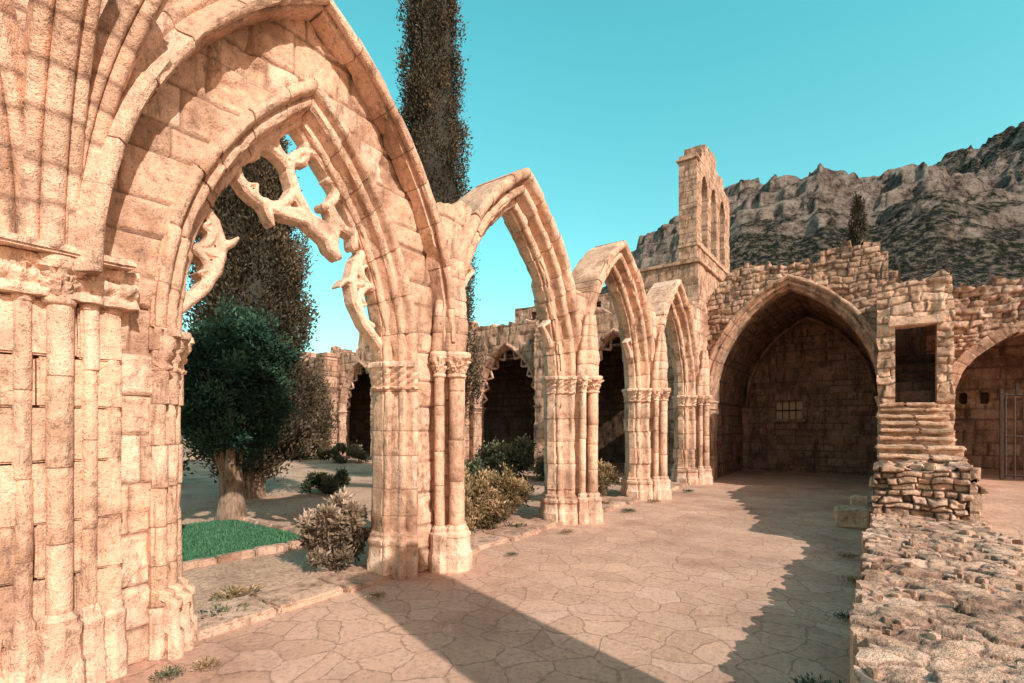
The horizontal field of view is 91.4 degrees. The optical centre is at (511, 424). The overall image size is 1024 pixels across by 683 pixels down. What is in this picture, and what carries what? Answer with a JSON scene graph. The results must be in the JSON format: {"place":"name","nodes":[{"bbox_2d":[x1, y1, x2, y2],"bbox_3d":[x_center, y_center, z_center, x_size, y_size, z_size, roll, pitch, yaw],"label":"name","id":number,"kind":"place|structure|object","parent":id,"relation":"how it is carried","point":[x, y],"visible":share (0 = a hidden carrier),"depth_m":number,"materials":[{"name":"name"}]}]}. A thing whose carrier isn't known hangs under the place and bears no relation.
{"place":"outdoors","nodes":[
{"label":"outdoors","id":0,"kind":"place"},
{"bbox_2d":[181,435,198,454],"bbox_3d":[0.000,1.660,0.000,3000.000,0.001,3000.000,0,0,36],"label":"ground","id":1,"kind":"structure","parent":0,"point":[186,450],"depth_m":33.88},
{"bbox_2d":[640,265,701,295],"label":"wall","id":2,"kind":"structure","parent":1,"relation":"on","point":[650,278],"depth_m":22.77,"materials":[{"name":"stone"}]},
{"bbox_2d":[684,257,720,302],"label":"wall","id":3,"kind":"structure","parent":1,"relation":"on","point":[709,282],"depth_m":22.42,"materials":[{"name":"stone"}]},
{"bbox_2d":[639,258,723,281],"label":"roof","id":4,"kind":"structure","parent":3,"relation":"on","point":[705,266],"depth_m":22.82,"materials":[{"name":"stone"}]},
{"bbox_2d":[676,144,729,279],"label":"bell tower","id":5,"kind":"structure","parent":4,"relation":"on","point":[704,220],"depth_m":23.87,"materials":[{"name":"stone"}]},
{"bbox_2d":[847,191,869,246],"bbox_3d":[14.229,-4.023,20.648,1.145,11.448,1.336,0,0,-3],"label":"cypress tree","id":6,"kind":"object","parent":1,"relation":"on","point":[857,234],"visible":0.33,"depth_m":20.43,"materials":[{"name":"green plant"}]},
{"bbox_2d":[182,517,305,569],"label":"lawn","id":7,"kind":"structure","parent":0,"point":[211,542],"depth_m":6.67,"materials":[{"name":"plant"}]},
{"bbox_2d":[179,455,670,608],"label":"garden soil","id":8,"kind":"structure","parent":0,"point":[282,503],"depth_m":9.46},
{"bbox_2d":[183,442,198,477],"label":"shrub","id":9,"kind":"object","parent":8,"relation":"on","point":[187,463],"visible":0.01,"depth_m":13.52,"materials":[{"name":"green plant"}]},
{"bbox_2d":[198,602,250,618],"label":"weed","id":10,"kind":"object","parent":8,"relation":"on","point":[221,609],"visible":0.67,"depth_m":4.12,"materials":[{"name":"green plant"}]},
{"bbox_2d":[208,582,265,600],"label":"weed","id":11,"kind":"object","parent":8,"relation":"on","point":[231,592],"visible":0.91,"depth_m":4.58,"materials":[{"name":"green plant"}]},
{"bbox_2d":[181,289,305,521],"bbox_3d":[-4.651,-0.284,8.331,2.460,4.016,2.266,0,0,36],"label":"green juniper tree","id":12,"kind":"object","parent":8,"relation":"on","point":[235,405],"visible":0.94,"depth_m":7.99,"materials":[{"name":"green plant"}]},
{"bbox_2d":[180,136,341,498],"bbox_3d":[-5.740,-3.321,11.261,3.670,10.053,3.410,0,0,36],"label":"cypress tree","id":13,"kind":"object","parent":8,"relation":"on","point":[262,268],"visible":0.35,"depth_m":10.71,"materials":[{"name":"green plant"}]},
{"bbox_2d":[285,443,321,459],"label":"shrub","id":14,"kind":"object","parent":8,"relation":"on","point":[301,453],"visible":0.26,"depth_m":22.98,"materials":[{"name":"green plant"}]},
{"bbox_2d":[299,466,351,493],"bbox_3d":[-4.310,1.339,11.810,1.412,0.705,1.186,0,0,36],"label":"shrub","id":15,"kind":"object","parent":8,"relation":"on","point":[323,482],"visible":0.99,"depth_m":11.68,"materials":[{"name":"green plant"}]},
{"bbox_2d":[290,486,369,574],"bbox_3d":[-1.980,1.170,5.579,0.809,0.958,0.820,0,0,36],"label":"shrub","id":16,"kind":"object","parent":8,"relation":"on","point":[330,540],"visible":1,"depth_m":5.42,"materials":[{"name":"grey plant"}]},
{"bbox_2d":[315,440,369,463],"bbox_3d":[-7.290,1.167,21.442,2.248,1.105,2.046,0,0,-26],"label":"shrub","id":17,"kind":"object","parent":8,"relation":"on","point":[354,450],"visible":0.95,"depth_m":21.07,"materials":[{"name":"green plant"}]},
{"bbox_2d":[393,0,489,428],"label":"cypress tree","id":18,"kind":"object","parent":8,"relation":"on","point":[431,106],"visible":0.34,"depth_m":13.45,"materials":[{"name":"green plant"}]},
{"bbox_2d":[464,461,479,496],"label":"shrub","id":19,"kind":"object","parent":8,"relation":"on","point":[466,472],"depth_m":8.36,"materials":[{"name":"green plant"}]},
{"bbox_2d":[464,482,485,535],"bbox_3d":[-0.914,1.183,7.137,1.080,0.948,0.982,0,0,8],"label":"shrub","id":20,"kind":"object","parent":8,"relation":"on","point":[470,518],"visible":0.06,"depth_m":7.07,"materials":[{"name":"green plant"}]},
{"bbox_2d":[464,452,503,479],"bbox_3d":[-0.678,1.026,9.531,1.654,1.273,1.522,0,0,36],"label":"shrub","id":21,"kind":"object","parent":8,"relation":"on","point":[492,464],"visible":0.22,"depth_m":9.55,"materials":[{"name":"green plant"}]},
{"bbox_2d":[464,470,516,529],"bbox_3d":[-0.489,1.156,7.764,1.045,0.955,1.081,0,0,36],"label":"shrub","id":22,"kind":"object","parent":8,"relation":"on","point":[490,506],"visible":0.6,"depth_m":7.54,"materials":[{"name":"green plant"}]},
{"bbox_2d":[292,295,697,477],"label":"cloister west wing","id":23,"kind":"structure","parent":8,"relation":"on","point":[512,390],"depth_m":21.14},
{"bbox_2d":[358,333,366,348],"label":"block","id":24,"kind":"structure","parent":23,"relation":"on","point":[362,342],"depth_m":31.87,"materials":[{"name":"stone"}]},
{"bbox_2d":[473,433,540,478],"bbox_3d":[-0.174,0.972,15.132,2.246,1.453,2.256,0,0,36],"label":"shrub","id":25,"kind":"object","parent":8,"relation":"on","point":[517,455],"visible":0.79,"depth_m":14.57,"materials":[{"name":"green plant"}]},
{"bbox_2d":[475,462,538,522],"bbox_3d":[-0.126,1.133,8.472,0.990,1.054,1.144,0,0,36],"label":"shrub","id":26,"kind":"object","parent":8,"relation":"on","point":[516,490],"visible":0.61,"depth_m":8.21,"materials":[{"name":"green plant"}]},
{"bbox_2d":[502,522,526,527],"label":"weed","id":27,"kind":"object","parent":8,"relation":"on","point":[512,525],"visible":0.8,"depth_m":7.64,"materials":[{"name":"green plant"}]},
{"bbox_2d":[531,449,544,479],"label":"shrub","id":28,"kind":"object","parent":8,"relation":"on","point":[539,468],"visible":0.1,"depth_m":14.26,"materials":[{"name":"green plant"}]},
{"bbox_2d":[598,471,607,491],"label":"shrub","id":29,"kind":"object","parent":8,"relation":"on","point":[600,477],"visible":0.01,"depth_m":10.23,"materials":[{"name":"green plant"}]},
{"bbox_2d":[598,458,621,495],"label":"shrub","id":30,"kind":"object","parent":8,"relation":"on","point":[604,468],"visible":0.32,"depth_m":11.08,"materials":[{"name":"green plant"}]},
{"bbox_2d":[310,450,624,474],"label":"gallery floor","id":31,"kind":"structure","parent":0,"point":[620,467],"depth_m":19.49,"materials":[{"name":"stone"}]},
{"bbox_2d":[106,470,871,682],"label":"paved walkway","id":32,"kind":"structure","parent":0,"point":[734,577],"depth_m":4.29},
{"bbox_2d":[148,665,185,682],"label":"weed","id":33,"kind":"object","parent":32,"relation":"on","point":[169,669],"visible":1,"depth_m":3.14,"materials":[{"name":"green plant"}]},
{"bbox_2d":[190,655,222,671],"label":"weed","id":34,"kind":"object","parent":32,"relation":"on","point":[206,662],"visible":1,"depth_m":3.27,"materials":[{"name":"beige plant"}]},
{"bbox_2d":[0,0,712,682],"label":"gothic cloister arcade","id":35,"kind":"object","parent":32,"relation":"on","point":[136,136],"visible":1,"depth_m":3.64,"materials":[{"name":"stone"}]},
{"bbox_2d":[365,590,386,600],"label":"weed","id":36,"kind":"object","parent":32,"relation":"on","point":[377,595],"visible":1,"depth_m":4.58,"materials":[{"name":"green plant"}]},
{"bbox_2d":[505,551,518,555],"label":"weed","id":37,"kind":"object","parent":32,"relation":"on","point":[513,553],"visible":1,"depth_m":6.08,"materials":[{"name":"green plant"}]},
{"bbox_2d":[559,528,573,532],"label":"weed","id":38,"kind":"object","parent":32,"relation":"on","point":[567,530],"visible":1,"depth_m":7.34,"materials":[{"name":"green plant"}]},
{"bbox_2d":[621,508,634,511],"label":"weed","id":39,"kind":"object","parent":32,"relation":"on","point":[629,510],"visible":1,"depth_m":9.08,"materials":[{"name":"green plant"}]},
{"bbox_2d":[647,499,660,502],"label":"weed","id":40,"kind":"object","parent":32,"relation":"on","point":[655,500],"visible":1,"depth_m":10.26,"materials":[{"name":"green plant"}]},
{"bbox_2d":[706,239,901,479],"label":"great vaulted arch","id":41,"kind":"structure","parent":32,"relation":"on","point":[792,350],"depth_m":15.94,"materials":[{"name":"stone"}]},
{"bbox_2d":[787,672,841,682],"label":"weed","id":42,"kind":"object","parent":32,"relation":"on","point":[812,680],"visible":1,"depth_m":3.03,"materials":[{"name":"green plant"}]},
{"bbox_2d":[833,610,848,621],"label":"weed","id":43,"kind":"object","parent":32,"relation":"on","point":[841,615],"visible":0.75,"depth_m":4.08,"materials":[{"name":"green plant"}]},
{"bbox_2d":[838,551,859,558],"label":"weed","id":44,"kind":"object","parent":32,"relation":"on","point":[848,555],"visible":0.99,"depth_m":5.97,"materials":[{"name":"green plant"}]},
{"bbox_2d":[840,575,859,582],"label":"weed","id":45,"kind":"object","parent":32,"relation":"on","point":[851,578],"visible":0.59,"depth_m":5.04,"materials":[{"name":"green plant"}]},
{"bbox_2d":[835,505,866,528],"bbox_3d":[5.380,1.463,7.863,0.486,0.336,0.522,0,0,36],"label":"stone block","id":46,"kind":"object","parent":32,"relation":"on","point":[846,516],"depth_m":7.74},
{"bbox_2d":[850,494,868,507],"bbox_3d":[6.166,1.433,8.862,0.327,0.382,0.436,0,0,36],"label":"stone block","id":47,"kind":"object","parent":46,"relation":"on","point":[858,500],"depth_m":8.72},
{"bbox_2d":[877,269,955,460],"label":"stair tower wall","id":48,"kind":"structure","parent":32,"relation":"on","point":[932,295],"depth_m":10.41,"materials":[{"name":"stone"}]},
{"bbox_2d":[888,314,945,328],"bbox_3d":[8.499,-2.171,10.527,0.935,0.200,0.393,0,0,36],"label":"door lintel","id":49,"kind":"structure","parent":48,"relation":"attached to","point":[914,322],"depth_m":10.41,"materials":[{"name":"stone"}]},
{"bbox_2d":[952,275,1023,362],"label":"arched wall","id":50,"kind":"structure","parent":48,"relation":"attached to","point":[994,303],"depth_m":11.01,"materials":[{"name":"stone"}]},
{"bbox_2d":[952,320,1023,437],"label":"segment arch","id":51,"kind":"structure","parent":50,"relation":"attached to","point":[966,358],"depth_m":11.00,"materials":[{"name":"stone"}]},
{"bbox_2d":[849,508,1023,682],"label":"wall top","id":52,"kind":"structure","parent":32,"relation":"on","point":[908,654],"depth_m":3.04,"materials":[{"name":"stone"}]},
{"bbox_2d":[866,666,882,678],"bbox_3d":[1.631,1.113,2.249,0.049,0.049,0.056,0,0,9],"label":"loose stone","id":53,"kind":"object","parent":52,"relation":"on","point":[874,672],"visible":1,"depth_m":2.23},
{"bbox_2d":[868,628,881,635],"bbox_3d":[1.923,1.112,2.650,0.061,0.049,0.048,0,0,36],"label":"loose stone","id":54,"kind":"object","parent":52,"relation":"on","point":[873,632],"visible":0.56,"depth_m":2.64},
{"bbox_2d":[870,589,883,601],"bbox_3d":[2.358,1.107,3.234,0.073,0.062,0.092,0,0,36],"label":"loose stone","id":55,"kind":"object","parent":52,"relation":"on","point":[877,595],"visible":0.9,"depth_m":3.20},
{"bbox_2d":[873,623,881,630],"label":"loose stone","id":56,"kind":"object","parent":52,"relation":"on","point":[877,626],"visible":0.56,"depth_m":2.73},
{"bbox_2d":[871,563,884,569],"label":"loose stone","id":57,"kind":"object","parent":52,"relation":"on","point":[874,566],"visible":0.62,"depth_m":3.85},
{"bbox_2d":[885,629,890,635],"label":"loose stone","id":58,"kind":"object","parent":52,"relation":"on","point":[888,632],"visible":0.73,"depth_m":2.68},
{"bbox_2d":[883,616,893,624],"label":"loose stone","id":59,"kind":"object","parent":52,"relation":"on","point":[888,620],"visible":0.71,"depth_m":2.81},
{"bbox_2d":[884,559,896,562],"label":"loose stone","id":60,"kind":"object","parent":52,"relation":"on","point":[890,560],"visible":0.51,"depth_m":4.02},
{"bbox_2d":[888,533,898,538],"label":"loose stone","id":61,"kind":"object","parent":52,"relation":"on","point":[891,535],"visible":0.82,"depth_m":4.91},
{"bbox_2d":[890,624,899,630],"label":"loose stone","id":62,"kind":"object","parent":52,"relation":"on","point":[893,627],"visible":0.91,"depth_m":2.72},
{"bbox_2d":[891,593,901,597],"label":"loose stone","id":63,"kind":"object","parent":52,"relation":"on","point":[897,595],"visible":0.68,"depth_m":3.24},
{"bbox_2d":[893,587,904,591],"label":"loose stone","id":64,"kind":"object","parent":52,"relation":"on","point":[898,589],"visible":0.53,"depth_m":3.33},
{"bbox_2d":[894,619,905,627],"bbox_3d":[2.165,1.110,2.789,0.037,0.045,0.046,0,0,-5],"label":"loose stone","id":65,"kind":"object","parent":52,"relation":"on","point":[900,622],"visible":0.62,"depth_m":2.78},
{"bbox_2d":[899,571,909,575],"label":"loose stone","id":66,"kind":"object","parent":52,"relation":"on","point":[904,573],"visible":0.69,"depth_m":3.72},
{"bbox_2d":[903,551,910,556],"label":"loose stone","id":67,"kind":"object","parent":52,"relation":"on","point":[906,553],"visible":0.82,"depth_m":4.27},
{"bbox_2d":[904,562,913,566],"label":"loose stone","id":68,"kind":"object","parent":52,"relation":"on","point":[908,564],"visible":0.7,"depth_m":3.94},
{"bbox_2d":[905,589,917,597],"bbox_3d":[2.627,1.107,3.289,0.046,0.048,0.057,0,0,-33],"label":"loose stone","id":69,"kind":"object","parent":52,"relation":"on","point":[912,593],"visible":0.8,"depth_m":3.27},
{"bbox_2d":[911,543,920,547],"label":"loose stone","id":70,"kind":"object","parent":52,"relation":"on","point":[916,545],"visible":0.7,"depth_m":4.58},
{"bbox_2d":[928,618,933,624],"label":"loose stone","id":71,"kind":"object","parent":52,"relation":"on","point":[931,620],"visible":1,"depth_m":2.83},
{"bbox_2d":[927,632,940,639],"bbox_3d":[2.192,1.105,2.596,0.043,0.047,0.052,0,0,-10],"label":"loose stone","id":72,"kind":"object","parent":52,"relation":"on","point":[933,636],"visible":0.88,"depth_m":2.58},
{"bbox_2d":[933,546,941,551],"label":"loose stone","id":73,"kind":"object","parent":52,"relation":"on","point":[937,548],"visible":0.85,"depth_m":4.45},
{"bbox_2d":[941,625,953,637],"bbox_3d":[2.345,1.111,2.693,0.061,0.048,0.050,0,0,-45],"label":"loose stone","id":74,"kind":"object","parent":52,"relation":"on","point":[946,631],"visible":1,"depth_m":2.67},
{"bbox_2d":[950,601,957,608],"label":"loose stone","id":75,"kind":"object","parent":52,"relation":"on","point":[953,604],"visible":1,"depth_m":3.10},
{"bbox_2d":[954,551,961,556],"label":"loose stone","id":76,"kind":"object","parent":52,"relation":"on","point":[957,553],"visible":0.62,"depth_m":4.28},
{"bbox_2d":[954,568,962,574],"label":"loose stone","id":77,"kind":"object","parent":52,"relation":"on","point":[957,570],"visible":0.68,"depth_m":3.77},
{"bbox_2d":[957,573,963,578],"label":"loose stone","id":78,"kind":"object","parent":52,"relation":"on","point":[960,575],"visible":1,"depth_m":3.68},
{"bbox_2d":[960,634,965,640],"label":"loose stone","id":79,"kind":"object","parent":52,"relation":"on","point":[962,636],"visible":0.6,"depth_m":2.62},
{"bbox_2d":[956,537,971,542],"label":"loose stone","id":80,"kind":"object","parent":52,"relation":"on","point":[963,539],"visible":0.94,"depth_m":4.78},
{"bbox_2d":[958,599,969,605],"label":"loose stone","id":81,"kind":"object","parent":52,"relation":"on","point":[960,601],"visible":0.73,"depth_m":3.09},
{"bbox_2d":[960,554,971,561],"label":"loose stone","id":82,"kind":"object","parent":52,"relation":"on","point":[966,558],"visible":0.9,"depth_m":4.14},
{"bbox_2d":[965,606,969,612],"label":"loose stone","id":83,"kind":"object","parent":52,"relation":"on","point":[967,609],"visible":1,"depth_m":3.00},
{"bbox_2d":[961,530,975,535],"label":"loose stone","id":84,"kind":"object","parent":52,"relation":"on","point":[968,532],"visible":0.81,"depth_m":5.07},
{"bbox_2d":[966,578,973,583],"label":"loose stone","id":85,"kind":"object","parent":52,"relation":"on","point":[969,580],"visible":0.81,"depth_m":3.55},
{"bbox_2d":[967,598,976,602],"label":"loose stone","id":86,"kind":"object","parent":52,"relation":"on","point":[971,600],"visible":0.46,"depth_m":3.12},
{"bbox_2d":[971,638,985,643],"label":"loose stone","id":87,"kind":"object","parent":52,"relation":"on","point":[980,641],"visible":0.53,"depth_m":2.53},
{"bbox_2d":[978,578,988,583],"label":"loose stone","id":88,"kind":"object","parent":52,"relation":"on","point":[982,580],"visible":0.71,"depth_m":3.53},
{"bbox_2d":[978,568,988,573],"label":"loose stone","id":89,"kind":"object","parent":52,"relation":"on","point":[980,570],"visible":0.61,"depth_m":3.81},
{"bbox_2d":[981,583,993,591],"bbox_3d":[3.245,1.113,3.413,0.051,0.051,0.064,0,0,29],"label":"loose stone","id":90,"kind":"object","parent":52,"relation":"on","point":[988,587],"visible":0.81,"depth_m":3.39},
{"bbox_2d":[984,539,998,543],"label":"loose stone","id":91,"kind":"object","parent":52,"relation":"on","point":[991,541],"visible":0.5,"depth_m":4.68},
{"bbox_2d":[1003,679,1015,682],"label":"loose stone","id":92,"kind":"object","parent":52,"relation":"on","point":[1007,681],"visible":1,"depth_m":2.13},
{"bbox_2d":[1013,565,1020,570],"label":"loose stone","id":93,"kind":"object","parent":52,"relation":"on","point":[1015,567],"visible":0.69,"depth_m":3.87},
{"bbox_2d":[1015,662,1023,669],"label":"loose stone","id":94,"kind":"object","parent":52,"relation":"on","point":[1019,665],"visible":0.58,"depth_m":2.29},
{"bbox_2d":[1015,583,1023,590],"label":"loose stone","id":95,"kind":"object","parent":52,"relation":"on","point":[1019,586],"visible":0.98,"depth_m":3.42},
{"bbox_2d":[1015,547,1023,551],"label":"loose stone","id":96,"kind":"object","parent":52,"relation":"on","point":[1019,549],"visible":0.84,"depth_m":4.42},
{"bbox_2d":[515,293,615,322],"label":"front wall","id":97,"kind":"structure","parent":0,"point":[603,300],"depth_m":25.36,"materials":[{"name":"stone"}]},
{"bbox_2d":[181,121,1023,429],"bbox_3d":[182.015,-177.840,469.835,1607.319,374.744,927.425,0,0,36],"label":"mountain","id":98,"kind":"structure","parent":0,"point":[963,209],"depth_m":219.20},
{"bbox_2d":[182,0,1023,352],"label":"sky","id":99,"kind":"structure","parent":0,"point":[601,100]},
{"bbox_2d":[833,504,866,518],"bbox_3d":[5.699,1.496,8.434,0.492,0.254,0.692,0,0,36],"label":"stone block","id":100,"kind":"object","parent":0,"point":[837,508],"depth_m":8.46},
{"bbox_2d":[867,488,873,528],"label":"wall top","id":101,"kind":"structure","parent":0,"point":[870,505],"depth_m":7.05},
{"bbox_2d":[926,326,933,335],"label":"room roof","id":102,"kind":"structure","parent":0,"point":[929,330],"depth_m":13.78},
{"bbox_2d":[978,469,1023,544],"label":"hall floor","id":103,"kind":"structure","parent":0,"point":[1002,511],"depth_m":7.87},
{"bbox_2d":[895,326,925,355],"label":"room wall","id":104,"kind":"structure","parent":103,"relation":"on","point":[910,341],"depth_m":12.29,"materials":[{"name":"stone"}]},
{"bbox_2d":[869,402,987,520],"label":"stone staircase","id":105,"kind":"structure","parent":103,"relation":"on","point":[922,467],"depth_m":6.25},
{"bbox_2d":[926,334,1023,469],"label":"room back wall","id":106,"kind":"structure","parent":103,"relation":"on","point":[992,371],"depth_m":13.85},
{"bbox_2d":[959,393,987,403],"bbox_3d":[13.187,-0.750,14.289,1.105,0.705,0.257,0,0,36],"label":"window","id":107,"kind":"structure","parent":106,"relation":"attached to","point":[983,398],"depth_m":14.11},
{"bbox_2d":[999,383,1023,479],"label":"iron gate","id":108,"kind":"structure","parent":103,"relation":"on","point":[1001,433],"depth_m":10.95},
{"bbox_3d":[9.414,-0.672,10.951,0.219,4.579,1.221,0,0,36],"label":"tower side","id":109,"kind":"object","parent":103,"relation":"on","visible":0},
{"bbox_2d":[895,400,935,402],"bbox_3d":[9.004,-0.260,11.222,0.813,0.534,1.264,0,0,36],"label":"step","id":110,"kind":"object","parent":109,"relation":"attached to","point":[916,401],"visible":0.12,"depth_m":10.70,"materials":[{"name":"stone"}]},
{"bbox_2d":[895,390,934,400],"bbox_3d":[9.069,-0.370,11.310,0.815,0.752,1.046,0,0,36],"label":"step","id":111,"kind":"object","parent":110,"relation":"on","point":[927,395],"visible":0.34,"depth_m":10.88,"materials":[{"name":"stone"}]},
{"bbox_2d":[895,381,934,391],"bbox_3d":[9.134,-0.481,11.400,0.810,0.976,0.822,0,0,36],"label":"step","id":112,"kind":"object","parent":111,"relation":"on","point":[915,386],"visible":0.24,"depth_m":11.07,"materials":[{"name":"stone"}]},
{"bbox_2d":[895,372,934,381],"bbox_3d":[9.202,-0.589,11.488,0.813,1.192,0.602,0,0,36],"label":"step","id":113,"kind":"object","parent":112,"relation":"on","point":[915,377],"visible":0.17,"depth_m":11.23,"materials":[{"name":"stone"}]},
{"bbox_2d":[895,363,934,372],"bbox_3d":[9.265,-0.700,11.575,0.810,1.412,0.385,0,0,36],"label":"step","id":114,"kind":"object","parent":113,"relation":"on","point":[914,368],"visible":0.26,"depth_m":11.41,"materials":[{"name":"stone"}]},
{"bbox_2d":[895,354,933,364],"bbox_3d":[9.331,-0.812,11.664,0.807,1.627,0.163,0,0,36],"label":"step","id":115,"kind":"object","parent":114,"relation":"on","point":[916,359],"visible":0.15,"depth_m":11.58,"materials":[{"name":"stone"}]},
{"bbox_3d":[9.011,-2.875,11.251,1.219,0.291,1.230,0,0,36],"label":"terrace slab","id":116,"kind":"object","parent":109,"relation":"on","visible":0},
{"bbox_2d":[880,252,947,282],"bbox_3d":[8.904,-3.350,11.103,1.180,0.740,0.040,0,0,36],"label":"terrace fence","id":117,"kind":"object","parent":116,"relation":"on","point":[919,270],"visible":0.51,"depth_m":11.02,"materials":[{"name":"wood"}]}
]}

